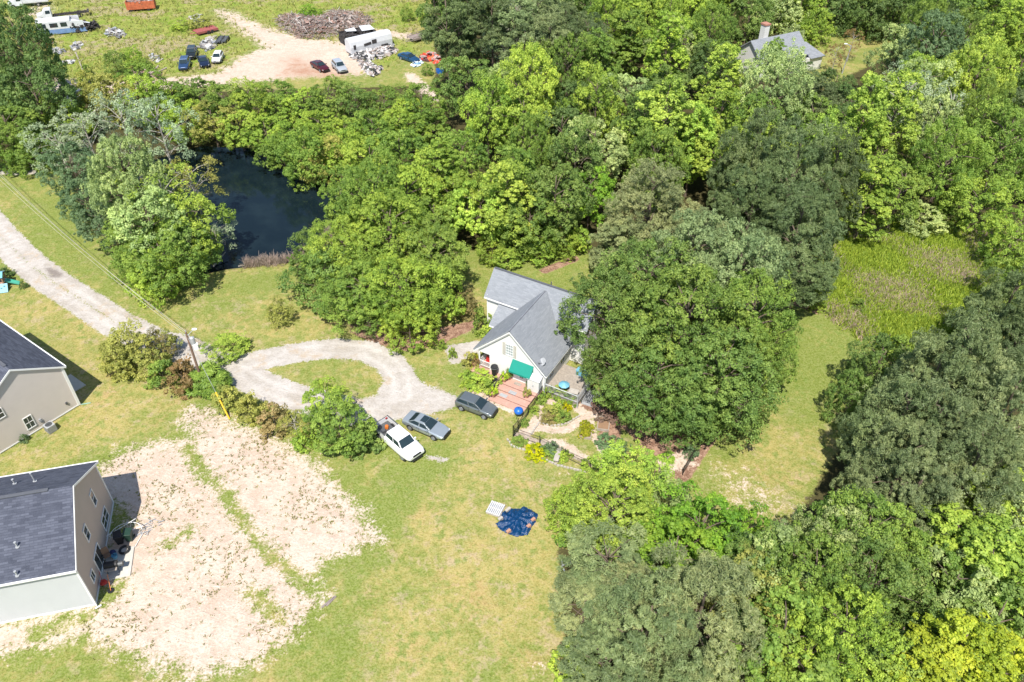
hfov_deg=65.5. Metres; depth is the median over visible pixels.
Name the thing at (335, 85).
broadleaf tree
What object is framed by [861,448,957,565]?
pine tree
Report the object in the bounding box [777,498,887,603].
broadleaf tree
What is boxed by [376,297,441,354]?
tree
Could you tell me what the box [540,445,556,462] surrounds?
bush
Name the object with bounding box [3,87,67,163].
tree
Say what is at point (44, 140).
sparse tree
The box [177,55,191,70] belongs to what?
car
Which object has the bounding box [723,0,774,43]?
tree
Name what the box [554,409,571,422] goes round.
bush
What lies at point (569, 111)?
broadleaf tree
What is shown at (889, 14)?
tree
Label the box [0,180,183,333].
power line
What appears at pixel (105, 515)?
window
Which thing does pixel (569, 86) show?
broadleaf tree
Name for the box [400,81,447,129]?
broadleaf tree
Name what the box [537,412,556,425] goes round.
bush
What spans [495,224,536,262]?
tree
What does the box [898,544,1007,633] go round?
broadleaf tree
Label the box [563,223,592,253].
tree
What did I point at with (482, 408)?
car
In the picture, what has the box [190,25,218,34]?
flat trailer
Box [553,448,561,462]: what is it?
stone bench
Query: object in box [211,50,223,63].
car
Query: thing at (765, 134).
broadleaf tree
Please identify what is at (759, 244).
broadleaf tree
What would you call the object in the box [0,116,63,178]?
tree
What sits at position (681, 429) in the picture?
broadleaf tree
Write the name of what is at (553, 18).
pine tree
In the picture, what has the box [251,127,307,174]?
tree
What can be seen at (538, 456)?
bush
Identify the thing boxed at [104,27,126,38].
scrap heap
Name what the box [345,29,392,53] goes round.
camper trailer
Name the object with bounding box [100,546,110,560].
patio chair
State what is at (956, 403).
pine tree
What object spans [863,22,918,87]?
broadleaf tree
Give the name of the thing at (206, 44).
scrap heap
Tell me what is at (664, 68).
broadleaf tree
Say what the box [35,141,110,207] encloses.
broadleaf tree
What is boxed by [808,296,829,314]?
bush
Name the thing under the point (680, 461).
garden path
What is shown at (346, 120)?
broadleaf tree
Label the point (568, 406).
bush
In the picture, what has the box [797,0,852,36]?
tree
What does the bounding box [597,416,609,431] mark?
planter box
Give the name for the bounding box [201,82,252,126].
broadleaf tree
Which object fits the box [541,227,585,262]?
tree
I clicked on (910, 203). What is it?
broadleaf tree
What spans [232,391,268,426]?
bush
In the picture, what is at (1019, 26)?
broadleaf tree
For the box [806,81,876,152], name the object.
broadleaf tree
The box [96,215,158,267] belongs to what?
broadleaf tree
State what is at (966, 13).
broadleaf tree
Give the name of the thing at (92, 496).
window
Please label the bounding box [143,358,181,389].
bush
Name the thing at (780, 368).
broadleaf tree
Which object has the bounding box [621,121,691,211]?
broadleaf tree
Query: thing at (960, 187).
broadleaf tree
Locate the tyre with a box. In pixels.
[118,545,129,554]
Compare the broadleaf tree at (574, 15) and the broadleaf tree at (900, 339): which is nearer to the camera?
the broadleaf tree at (900, 339)
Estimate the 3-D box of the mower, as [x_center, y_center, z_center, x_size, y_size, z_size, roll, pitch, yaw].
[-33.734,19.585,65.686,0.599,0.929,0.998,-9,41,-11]
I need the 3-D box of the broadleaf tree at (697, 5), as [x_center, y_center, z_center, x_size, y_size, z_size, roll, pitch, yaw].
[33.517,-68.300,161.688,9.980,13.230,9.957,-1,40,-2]
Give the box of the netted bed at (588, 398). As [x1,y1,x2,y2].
[581,387,604,407]
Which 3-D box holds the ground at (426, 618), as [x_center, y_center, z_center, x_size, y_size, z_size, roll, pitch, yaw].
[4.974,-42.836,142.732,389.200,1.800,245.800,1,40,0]
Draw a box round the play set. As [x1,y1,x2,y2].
[0,271,19,292]
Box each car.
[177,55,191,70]
[185,44,197,58]
[197,55,209,67]
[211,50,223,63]
[310,60,329,72]
[331,58,347,73]
[397,52,419,62]
[402,410,449,440]
[455,391,497,419]
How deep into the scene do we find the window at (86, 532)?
64.64 m
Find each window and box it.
[0,407,5,418]
[22,414,36,429]
[82,523,90,542]
[89,488,97,507]
[89,568,95,583]
[101,505,109,531]
[505,343,512,356]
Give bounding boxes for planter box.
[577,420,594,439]
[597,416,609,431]
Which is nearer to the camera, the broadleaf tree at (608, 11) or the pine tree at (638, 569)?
the pine tree at (638, 569)
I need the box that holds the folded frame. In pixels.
[107,518,143,545]
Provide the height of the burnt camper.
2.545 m
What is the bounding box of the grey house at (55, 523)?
[0,460,113,623]
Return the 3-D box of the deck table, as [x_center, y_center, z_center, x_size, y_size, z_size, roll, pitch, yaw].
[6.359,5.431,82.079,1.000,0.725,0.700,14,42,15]
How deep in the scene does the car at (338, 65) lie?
149.81 m
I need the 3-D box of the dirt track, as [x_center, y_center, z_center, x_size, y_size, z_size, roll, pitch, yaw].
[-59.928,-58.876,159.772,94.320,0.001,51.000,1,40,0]
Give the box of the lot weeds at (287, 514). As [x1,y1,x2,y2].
[1,392,489,680]
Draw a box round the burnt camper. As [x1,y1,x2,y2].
[338,25,375,44]
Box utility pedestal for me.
[192,342,198,349]
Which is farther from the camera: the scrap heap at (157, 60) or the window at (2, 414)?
the scrap heap at (157, 60)
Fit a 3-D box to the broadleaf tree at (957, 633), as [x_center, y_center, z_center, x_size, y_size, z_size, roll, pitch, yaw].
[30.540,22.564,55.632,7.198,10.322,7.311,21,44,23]
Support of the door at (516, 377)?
in the white house at (521, 335)
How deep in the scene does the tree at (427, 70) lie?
148.63 m
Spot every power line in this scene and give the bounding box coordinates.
[0,174,182,330]
[0,176,183,329]
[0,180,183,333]
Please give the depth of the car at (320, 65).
150.29 m
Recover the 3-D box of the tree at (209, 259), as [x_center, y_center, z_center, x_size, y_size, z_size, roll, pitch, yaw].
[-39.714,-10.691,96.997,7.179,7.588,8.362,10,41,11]
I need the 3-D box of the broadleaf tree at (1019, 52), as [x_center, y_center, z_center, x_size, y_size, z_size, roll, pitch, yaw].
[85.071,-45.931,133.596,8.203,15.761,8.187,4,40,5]
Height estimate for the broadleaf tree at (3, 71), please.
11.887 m
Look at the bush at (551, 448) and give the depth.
76.91 m
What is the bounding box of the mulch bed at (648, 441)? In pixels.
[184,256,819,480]
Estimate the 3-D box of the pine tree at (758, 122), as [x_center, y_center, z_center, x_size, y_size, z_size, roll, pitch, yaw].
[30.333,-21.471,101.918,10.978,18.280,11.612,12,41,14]
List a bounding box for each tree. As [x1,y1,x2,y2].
[0,0,67,100]
[0,50,83,127]
[0,67,41,137]
[0,98,54,158]
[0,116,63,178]
[0,135,29,175]
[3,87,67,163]
[16,121,90,172]
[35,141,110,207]
[37,90,98,150]
[48,96,121,171]
[55,178,110,228]
[68,68,116,126]
[73,201,129,252]
[75,64,99,94]
[79,132,176,235]
[82,88,158,177]
[85,72,147,129]
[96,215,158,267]
[96,336,141,382]
[102,49,127,78]
[105,315,183,381]
[106,184,192,261]
[107,238,156,282]
[111,72,183,129]
[112,60,167,99]
[115,160,204,225]
[120,45,146,62]
[120,230,209,295]
[121,91,200,175]
[123,249,184,311]
[133,58,153,71]
[146,325,180,360]
[149,78,197,119]
[153,192,235,263]
[158,98,215,144]
[159,222,222,289]
[161,155,229,214]
[168,17,189,31]
[171,76,221,110]
[177,99,242,146]
[188,13,211,29]
[193,215,236,254]
[199,329,251,364]
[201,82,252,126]
[212,110,262,150]
[226,75,276,126]
[239,113,293,151]
[249,78,304,120]
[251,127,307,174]
[263,118,326,162]
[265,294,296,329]
[273,126,330,191]
[274,244,358,317]
[276,87,329,121]
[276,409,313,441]
[286,224,331,278]
[293,109,345,146]
[297,3,322,16]
[298,133,360,184]
[298,206,388,291]
[300,374,354,425]
[302,391,377,458]
[306,74,357,117]
[315,259,409,338]
[317,163,382,223]
[318,114,371,153]
[324,124,375,188]
[326,81,384,133]
[330,184,438,280]
[332,133,405,198]
[334,149,407,237]
[346,109,398,150]
[354,83,414,117]
[358,128,433,198]
[359,251,450,333]
[368,165,446,227]
[370,103,431,150]
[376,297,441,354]
[383,96,430,132]
[389,214,470,300]
[399,114,450,142]
[400,6,415,20]
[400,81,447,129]
[404,194,458,249]
[405,137,464,202]
[407,262,468,328]
[415,0,453,36]
[418,0,473,101]
[420,167,486,231]
[421,64,433,75]
[429,127,491,205]
[430,56,495,119]
[432,0,470,24]
[439,16,477,101]
[443,173,513,246]
[446,0,494,88]
[447,288,479,321]
[452,68,517,143]
[457,73,522,164]
[465,3,501,64]
[466,0,513,67]
[470,154,542,246]
[475,234,508,267]
[480,17,525,69]
[483,0,543,81]
[484,0,519,51]
[488,57,542,106]
[488,85,555,157]
[489,246,522,269]
[493,143,539,213]
[494,37,560,143]
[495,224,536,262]
[496,189,563,256]
[497,0,541,50]
[499,23,546,71]
[503,111,554,183]
[515,234,557,266]
[516,0,565,37]
[517,160,597,247]
[523,8,578,100]
[532,104,594,170]
[538,0,576,35]
[539,30,598,108]
[541,79,599,129]
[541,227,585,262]
[542,112,608,209]
[542,480,609,532]
[546,565,619,636]
[547,632,600,681]
[548,1,585,64]
[550,115,629,187]
[551,517,597,561]
[554,261,666,371]
[554,621,648,681]
[555,458,660,568]
[556,60,628,151]
[556,516,659,603]
[559,11,615,72]
[561,165,616,232]
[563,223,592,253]
[567,0,609,38]
[576,27,624,94]
[576,321,654,413]
[576,565,715,681]
[582,0,638,66]
[587,218,650,277]
[587,235,698,342]
[587,558,653,632]
[588,241,628,272]
[589,72,652,129]
[590,439,674,508]
[592,323,722,443]
[601,157,702,260]
[603,8,651,79]
[604,258,763,399]
[609,89,677,173]
[612,0,655,42]
[615,74,696,176]
[620,0,650,64]
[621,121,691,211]
[621,539,774,681]
[626,515,723,601]
[627,84,686,138]
[637,207,748,323]
[640,9,693,92]
[641,0,665,17]
[642,12,696,74]
[642,362,732,451]
[643,320,789,449]
[645,0,690,48]
[646,62,688,122]
[648,468,692,521]
[649,479,747,563]
[656,0,699,19]
[660,206,729,262]
[661,17,711,74]
[664,99,720,196]
[667,0,711,28]
[679,79,748,179]
[682,38,744,97]
[684,0,738,63]
[684,216,795,327]
[685,119,762,194]
[689,40,751,116]
[694,0,727,24]
[701,541,807,656]
[702,267,803,379]
[703,157,792,253]
[705,0,730,17]
[705,632,801,681]
[706,16,738,42]
[706,105,791,231]
[713,387,762,441]
[715,89,784,148]
[715,519,794,625]
[718,500,773,554]
[722,577,848,681]
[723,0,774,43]
[730,322,798,395]
[731,122,802,181]
[732,112,841,239]
[733,36,816,136]
[739,518,852,627]
[739,616,865,681]
[742,176,846,291]
[743,248,806,307]
[746,0,810,40]
[751,520,879,656]
[756,240,836,309]
[766,37,787,68]
[770,0,827,39]
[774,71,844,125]
[774,574,913,681]
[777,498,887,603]
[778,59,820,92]
[780,0,817,18]
[780,89,843,150]
[783,22,806,39]
[792,120,870,235]
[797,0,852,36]
[797,483,933,608]
[798,9,837,50]
[798,104,851,197]
[804,529,944,648]
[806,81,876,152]
[807,67,857,112]
[814,624,925,681]
[820,368,873,427]
[824,43,850,72]
[825,0,875,37]
[829,70,890,175]
[829,415,946,532]
[829,484,892,537]
[830,152,907,240]
[835,372,946,484]
[837,582,973,681]
[840,0,904,38]
[842,28,864,61]
[845,332,912,394]
[852,376,994,507]
[856,67,925,167]
[861,0,917,42]
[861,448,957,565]
[862,334,975,458]
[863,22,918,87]
[863,159,932,227]
[867,333,915,384]
[868,519,970,620]
[871,60,946,153]
[871,297,1023,455]
[878,621,980,681]
[884,8,970,96]
[884,57,962,132]
[887,0,939,30]
[890,50,946,113]
[892,93,963,166]
[894,0,952,53]
[895,199,949,239]
[895,501,999,601]
[896,408,1023,531]
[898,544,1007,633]
[905,114,994,213]
[905,607,1009,681]
[910,0,960,35]
[911,27,957,69]
[911,511,1023,620]
[917,76,982,132]
[926,0,991,39]
[926,193,976,231]
[929,569,1023,680]
[932,32,1020,130]
[933,170,1023,233]
[937,344,1023,493]
[938,6,1001,56]
[940,31,997,100]
[942,319,1002,374]
[942,611,1023,681]
[948,73,1020,168]
[948,94,1023,198]
[949,0,995,27]
[951,265,1023,361]
[952,463,1023,533]
[956,533,1023,646]
[957,11,1010,73]
[974,0,1004,25]
[975,204,1023,265]
[976,491,1023,585]
[979,241,1023,308]
[979,289,1023,387]
[984,0,1022,27]
[988,0,1023,57]
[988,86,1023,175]
[996,22,1023,88]
[1002,0,1023,44]
[1002,141,1023,192]
[1009,71,1023,107]
[1011,26,1023,63]
[1013,84,1023,132]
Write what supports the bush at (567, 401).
on the mulch bed at (648, 441)
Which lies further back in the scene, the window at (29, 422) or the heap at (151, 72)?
the heap at (151, 72)
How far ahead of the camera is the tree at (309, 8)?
173.95 m
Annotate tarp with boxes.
[496,506,537,536]
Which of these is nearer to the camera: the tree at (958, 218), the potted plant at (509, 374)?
the potted plant at (509, 374)
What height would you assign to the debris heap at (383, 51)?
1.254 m
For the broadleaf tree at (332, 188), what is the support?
on the forest floor
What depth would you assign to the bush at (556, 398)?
82.40 m
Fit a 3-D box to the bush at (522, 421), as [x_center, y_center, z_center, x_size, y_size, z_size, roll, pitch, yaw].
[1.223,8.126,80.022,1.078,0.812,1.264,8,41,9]
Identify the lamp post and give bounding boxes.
[841,43,851,73]
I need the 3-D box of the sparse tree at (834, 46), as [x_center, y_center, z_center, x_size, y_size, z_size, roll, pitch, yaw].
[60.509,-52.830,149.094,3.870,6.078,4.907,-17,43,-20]
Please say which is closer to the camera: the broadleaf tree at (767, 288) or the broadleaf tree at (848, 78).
the broadleaf tree at (767, 288)
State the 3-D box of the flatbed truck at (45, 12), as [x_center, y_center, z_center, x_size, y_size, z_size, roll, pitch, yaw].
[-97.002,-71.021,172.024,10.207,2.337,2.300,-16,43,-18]
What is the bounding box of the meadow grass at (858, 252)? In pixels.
[809,211,1023,348]
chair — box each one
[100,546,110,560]
[484,355,489,363]
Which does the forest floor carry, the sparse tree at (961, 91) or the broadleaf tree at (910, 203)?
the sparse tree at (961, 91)
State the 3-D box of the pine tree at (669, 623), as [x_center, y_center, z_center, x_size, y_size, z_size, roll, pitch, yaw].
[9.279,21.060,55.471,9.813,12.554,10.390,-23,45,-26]
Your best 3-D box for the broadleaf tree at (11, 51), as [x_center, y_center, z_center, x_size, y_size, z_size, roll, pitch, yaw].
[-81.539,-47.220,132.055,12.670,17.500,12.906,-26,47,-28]
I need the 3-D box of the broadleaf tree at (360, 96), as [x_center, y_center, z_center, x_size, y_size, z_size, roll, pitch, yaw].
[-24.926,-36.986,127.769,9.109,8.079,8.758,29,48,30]
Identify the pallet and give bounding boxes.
[486,500,504,517]
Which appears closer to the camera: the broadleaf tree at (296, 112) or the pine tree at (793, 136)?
the pine tree at (793, 136)
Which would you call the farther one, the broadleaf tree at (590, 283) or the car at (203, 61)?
the car at (203, 61)
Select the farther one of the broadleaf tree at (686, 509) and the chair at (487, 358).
the chair at (487, 358)
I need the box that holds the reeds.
[234,175,353,272]
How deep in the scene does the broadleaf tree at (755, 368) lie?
73.23 m
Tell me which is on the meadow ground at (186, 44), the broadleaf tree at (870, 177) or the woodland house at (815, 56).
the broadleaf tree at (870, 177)
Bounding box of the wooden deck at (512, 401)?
[471,366,541,411]
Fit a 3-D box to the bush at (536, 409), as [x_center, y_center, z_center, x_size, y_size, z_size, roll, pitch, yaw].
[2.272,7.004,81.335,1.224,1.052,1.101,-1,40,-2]
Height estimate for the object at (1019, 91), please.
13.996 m
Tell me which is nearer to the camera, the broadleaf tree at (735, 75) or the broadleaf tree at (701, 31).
the broadleaf tree at (735, 75)
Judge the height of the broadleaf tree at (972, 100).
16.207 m
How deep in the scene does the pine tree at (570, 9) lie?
144.84 m
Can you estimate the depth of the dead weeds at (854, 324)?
99.00 m
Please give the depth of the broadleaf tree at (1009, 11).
143.21 m
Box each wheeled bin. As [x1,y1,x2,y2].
[112,530,123,544]
[122,527,134,541]
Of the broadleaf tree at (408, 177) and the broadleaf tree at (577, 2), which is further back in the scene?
the broadleaf tree at (577, 2)
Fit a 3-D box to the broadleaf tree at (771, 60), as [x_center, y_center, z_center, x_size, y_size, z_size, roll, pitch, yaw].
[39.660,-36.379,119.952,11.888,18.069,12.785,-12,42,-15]
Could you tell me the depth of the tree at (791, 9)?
160.76 m
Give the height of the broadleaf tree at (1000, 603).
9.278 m
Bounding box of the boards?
[321,596,336,607]
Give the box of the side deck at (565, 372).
[544,364,596,408]
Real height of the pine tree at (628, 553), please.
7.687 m
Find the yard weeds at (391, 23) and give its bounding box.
[1,0,432,83]
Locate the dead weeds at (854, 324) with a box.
[813,212,1021,344]
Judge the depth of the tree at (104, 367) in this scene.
83.83 m
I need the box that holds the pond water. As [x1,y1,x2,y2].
[132,146,341,274]
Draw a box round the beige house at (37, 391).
[0,320,80,453]
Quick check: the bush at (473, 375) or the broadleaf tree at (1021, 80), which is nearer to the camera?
the bush at (473, 375)
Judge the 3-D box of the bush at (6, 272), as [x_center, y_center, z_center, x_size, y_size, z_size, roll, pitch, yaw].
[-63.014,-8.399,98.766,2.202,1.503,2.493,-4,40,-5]
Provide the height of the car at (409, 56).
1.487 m
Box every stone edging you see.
[507,438,585,472]
[530,415,579,434]
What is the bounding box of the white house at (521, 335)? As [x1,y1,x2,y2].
[473,267,603,390]
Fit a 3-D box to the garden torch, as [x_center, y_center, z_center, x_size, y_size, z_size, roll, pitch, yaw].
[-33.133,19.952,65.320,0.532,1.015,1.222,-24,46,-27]
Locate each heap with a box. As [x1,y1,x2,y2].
[52,47,66,54]
[62,59,74,63]
[70,41,83,50]
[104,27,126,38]
[123,65,166,78]
[148,53,162,62]
[189,13,203,21]
[196,35,216,51]
[273,7,375,39]
[288,13,364,33]
[348,43,398,59]
[357,59,383,76]
[405,29,439,41]
[410,58,423,66]
[419,51,440,63]
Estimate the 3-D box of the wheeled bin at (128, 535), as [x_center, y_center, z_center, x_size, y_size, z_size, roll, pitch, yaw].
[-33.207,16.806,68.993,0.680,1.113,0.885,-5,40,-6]
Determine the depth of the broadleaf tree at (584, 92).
117.10 m
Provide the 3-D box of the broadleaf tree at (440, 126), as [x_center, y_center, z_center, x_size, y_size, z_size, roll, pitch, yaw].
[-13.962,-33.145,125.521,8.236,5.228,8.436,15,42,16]
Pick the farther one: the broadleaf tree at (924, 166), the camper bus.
the camper bus
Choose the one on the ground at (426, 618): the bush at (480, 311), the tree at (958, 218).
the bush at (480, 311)
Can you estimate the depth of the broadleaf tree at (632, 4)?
147.00 m
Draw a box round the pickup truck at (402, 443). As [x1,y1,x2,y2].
[375,415,423,461]
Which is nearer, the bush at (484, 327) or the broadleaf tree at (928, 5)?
the bush at (484, 327)
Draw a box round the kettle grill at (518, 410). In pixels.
[514,407,522,418]
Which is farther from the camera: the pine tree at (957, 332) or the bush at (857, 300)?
the bush at (857, 300)
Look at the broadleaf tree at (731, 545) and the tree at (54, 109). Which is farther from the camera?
the tree at (54, 109)
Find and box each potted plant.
[471,355,479,366]
[489,384,497,396]
[499,371,508,381]
[505,369,512,379]
[523,387,531,397]
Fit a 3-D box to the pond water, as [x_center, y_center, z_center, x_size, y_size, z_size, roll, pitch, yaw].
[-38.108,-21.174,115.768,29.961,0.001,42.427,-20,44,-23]
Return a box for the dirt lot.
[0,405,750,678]
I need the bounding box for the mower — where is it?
[99,572,107,585]
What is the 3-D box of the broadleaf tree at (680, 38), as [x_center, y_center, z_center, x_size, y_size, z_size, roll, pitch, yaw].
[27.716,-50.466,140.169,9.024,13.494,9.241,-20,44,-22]
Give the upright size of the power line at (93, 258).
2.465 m
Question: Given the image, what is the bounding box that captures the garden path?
[467,390,695,474]
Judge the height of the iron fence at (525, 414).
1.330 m
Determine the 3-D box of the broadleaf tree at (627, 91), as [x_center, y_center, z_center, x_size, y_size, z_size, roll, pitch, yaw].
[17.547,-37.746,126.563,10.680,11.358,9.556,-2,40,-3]
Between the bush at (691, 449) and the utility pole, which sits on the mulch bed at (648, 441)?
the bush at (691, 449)
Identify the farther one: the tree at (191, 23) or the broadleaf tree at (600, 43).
the tree at (191, 23)
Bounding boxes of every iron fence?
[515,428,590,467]
[518,386,542,428]
[682,432,706,474]
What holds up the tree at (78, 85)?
on the forest floor
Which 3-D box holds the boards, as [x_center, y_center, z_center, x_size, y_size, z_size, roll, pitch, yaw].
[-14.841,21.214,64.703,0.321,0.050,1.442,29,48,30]
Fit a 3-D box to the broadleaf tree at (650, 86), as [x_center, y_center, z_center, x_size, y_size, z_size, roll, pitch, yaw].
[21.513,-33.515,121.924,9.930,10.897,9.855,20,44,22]
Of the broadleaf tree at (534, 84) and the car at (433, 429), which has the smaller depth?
the car at (433, 429)
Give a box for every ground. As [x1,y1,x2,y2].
[0,0,988,349]
[0,0,1010,681]
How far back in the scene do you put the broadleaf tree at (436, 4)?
165.60 m
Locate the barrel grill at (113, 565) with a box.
[103,559,123,572]
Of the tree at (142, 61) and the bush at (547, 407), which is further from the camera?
the tree at (142, 61)
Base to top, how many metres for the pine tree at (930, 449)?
12.554 m
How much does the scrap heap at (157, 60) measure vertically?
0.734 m
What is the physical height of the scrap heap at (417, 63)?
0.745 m
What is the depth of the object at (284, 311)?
91.13 m
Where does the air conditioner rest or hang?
on the ground at (426, 618)
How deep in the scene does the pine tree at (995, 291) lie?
82.42 m
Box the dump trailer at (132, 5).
[125,0,155,11]
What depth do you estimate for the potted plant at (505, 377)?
83.75 m
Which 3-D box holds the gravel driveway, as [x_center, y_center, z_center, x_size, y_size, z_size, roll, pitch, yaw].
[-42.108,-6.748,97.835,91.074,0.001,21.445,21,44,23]
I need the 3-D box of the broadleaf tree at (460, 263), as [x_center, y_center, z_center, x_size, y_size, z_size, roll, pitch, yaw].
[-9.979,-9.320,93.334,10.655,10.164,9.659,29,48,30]
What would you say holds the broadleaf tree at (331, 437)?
on the ground at (426, 618)
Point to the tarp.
(517, 521)
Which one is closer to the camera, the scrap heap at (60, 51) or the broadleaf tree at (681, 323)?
the broadleaf tree at (681, 323)
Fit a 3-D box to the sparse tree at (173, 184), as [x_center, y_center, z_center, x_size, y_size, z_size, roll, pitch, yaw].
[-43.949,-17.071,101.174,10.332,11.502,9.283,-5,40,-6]
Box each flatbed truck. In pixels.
[8,0,48,8]
[37,7,88,18]
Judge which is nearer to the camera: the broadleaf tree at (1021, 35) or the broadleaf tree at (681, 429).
the broadleaf tree at (681, 429)
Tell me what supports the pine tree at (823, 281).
on the ground at (426, 618)
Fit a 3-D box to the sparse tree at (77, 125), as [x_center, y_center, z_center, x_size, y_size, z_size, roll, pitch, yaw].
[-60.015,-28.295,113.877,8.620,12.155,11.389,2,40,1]
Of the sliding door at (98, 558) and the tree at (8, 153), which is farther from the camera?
the tree at (8, 153)
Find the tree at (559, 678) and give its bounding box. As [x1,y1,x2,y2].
[547,632,600,681]
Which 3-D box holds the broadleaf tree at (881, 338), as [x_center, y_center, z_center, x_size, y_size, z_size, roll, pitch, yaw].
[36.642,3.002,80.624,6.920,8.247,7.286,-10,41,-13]
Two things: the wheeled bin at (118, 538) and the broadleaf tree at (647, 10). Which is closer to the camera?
the wheeled bin at (118, 538)
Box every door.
[93,542,104,574]
[513,374,526,382]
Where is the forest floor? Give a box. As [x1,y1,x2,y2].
[0,0,1023,681]
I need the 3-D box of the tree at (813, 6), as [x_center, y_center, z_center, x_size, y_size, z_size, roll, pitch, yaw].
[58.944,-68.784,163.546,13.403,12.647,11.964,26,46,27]
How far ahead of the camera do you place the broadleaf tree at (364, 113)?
120.73 m
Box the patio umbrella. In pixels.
[559,381,569,389]
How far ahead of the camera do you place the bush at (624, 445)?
77.38 m
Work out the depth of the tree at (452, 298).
89.71 m
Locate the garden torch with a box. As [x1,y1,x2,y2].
[107,574,114,593]
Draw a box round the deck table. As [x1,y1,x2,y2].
[569,388,579,397]
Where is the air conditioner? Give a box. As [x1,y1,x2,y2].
[42,420,57,433]
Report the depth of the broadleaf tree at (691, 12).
153.99 m
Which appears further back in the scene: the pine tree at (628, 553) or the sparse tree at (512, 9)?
the sparse tree at (512, 9)
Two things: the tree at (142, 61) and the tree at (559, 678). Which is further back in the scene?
the tree at (142, 61)
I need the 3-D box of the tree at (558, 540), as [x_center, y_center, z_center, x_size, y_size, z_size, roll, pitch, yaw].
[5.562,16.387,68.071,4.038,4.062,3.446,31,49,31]
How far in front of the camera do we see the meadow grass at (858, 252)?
99.49 m
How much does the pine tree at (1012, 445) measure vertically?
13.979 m
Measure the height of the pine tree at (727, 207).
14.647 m
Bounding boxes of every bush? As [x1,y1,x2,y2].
[0,265,15,277]
[18,281,29,288]
[19,434,29,443]
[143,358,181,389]
[160,353,210,400]
[182,359,234,399]
[210,383,242,415]
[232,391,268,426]
[256,401,297,443]
[290,428,320,453]
[340,420,387,460]
[437,339,447,350]
[447,346,457,358]
[458,368,490,393]
[459,376,476,389]
[461,351,478,372]
[471,302,491,336]
[475,375,502,394]
[479,322,490,337]
[510,434,527,447]
[519,417,529,427]
[524,442,545,462]
[529,406,538,414]
[535,393,547,404]
[536,403,564,422]
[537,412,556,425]
[540,386,550,398]
[540,440,563,455]
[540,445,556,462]
[545,385,566,404]
[550,401,561,413]
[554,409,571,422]
[558,449,573,463]
[560,393,580,407]
[562,401,572,411]
[580,456,600,472]
[590,397,621,423]
[594,432,615,449]
[604,437,632,453]
[659,450,675,463]
[682,444,699,460]
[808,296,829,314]
[851,298,865,313]
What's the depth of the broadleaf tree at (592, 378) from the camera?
78.58 m
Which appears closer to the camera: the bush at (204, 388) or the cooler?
the cooler
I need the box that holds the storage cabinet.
[526,373,542,393]
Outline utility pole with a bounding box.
[184,328,199,371]
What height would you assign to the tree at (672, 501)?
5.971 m
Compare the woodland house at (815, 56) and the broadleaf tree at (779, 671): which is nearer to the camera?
the broadleaf tree at (779, 671)
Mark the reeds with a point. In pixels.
(275, 260)
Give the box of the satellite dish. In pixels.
[538,358,545,365]
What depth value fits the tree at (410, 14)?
171.48 m
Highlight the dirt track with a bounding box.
[30,5,438,101]
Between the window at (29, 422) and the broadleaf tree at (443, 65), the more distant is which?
the broadleaf tree at (443, 65)
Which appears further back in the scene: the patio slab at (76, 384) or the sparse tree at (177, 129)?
the sparse tree at (177, 129)
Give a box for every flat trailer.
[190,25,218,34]
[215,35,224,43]
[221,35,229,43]
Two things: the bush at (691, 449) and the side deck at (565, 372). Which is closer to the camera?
the bush at (691, 449)
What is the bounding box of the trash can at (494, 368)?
[490,364,497,376]
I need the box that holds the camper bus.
[35,15,99,33]
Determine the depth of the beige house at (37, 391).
77.56 m
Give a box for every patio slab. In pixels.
[68,374,85,391]
[101,546,134,579]
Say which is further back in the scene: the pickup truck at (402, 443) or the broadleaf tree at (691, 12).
the broadleaf tree at (691, 12)
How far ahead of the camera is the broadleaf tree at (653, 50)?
130.89 m
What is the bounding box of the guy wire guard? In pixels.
[215,392,229,418]
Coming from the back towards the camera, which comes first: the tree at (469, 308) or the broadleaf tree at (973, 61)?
the broadleaf tree at (973, 61)
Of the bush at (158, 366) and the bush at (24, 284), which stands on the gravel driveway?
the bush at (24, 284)
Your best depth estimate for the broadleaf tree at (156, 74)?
134.90 m
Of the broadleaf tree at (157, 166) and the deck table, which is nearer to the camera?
the deck table
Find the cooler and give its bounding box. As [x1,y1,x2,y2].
[111,553,117,558]
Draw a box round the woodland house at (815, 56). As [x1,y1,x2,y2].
[737,21,824,79]
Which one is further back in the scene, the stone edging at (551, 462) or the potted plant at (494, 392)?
the potted plant at (494, 392)
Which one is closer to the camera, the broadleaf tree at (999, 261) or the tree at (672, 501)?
the tree at (672, 501)
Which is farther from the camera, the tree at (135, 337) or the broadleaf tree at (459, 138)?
the broadleaf tree at (459, 138)
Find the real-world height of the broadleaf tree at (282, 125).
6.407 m
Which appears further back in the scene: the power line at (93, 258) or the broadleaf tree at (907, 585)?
the power line at (93, 258)
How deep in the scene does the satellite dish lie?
81.49 m
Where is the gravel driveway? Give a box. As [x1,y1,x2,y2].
[0,169,478,463]
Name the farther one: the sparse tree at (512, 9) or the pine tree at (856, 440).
the sparse tree at (512, 9)

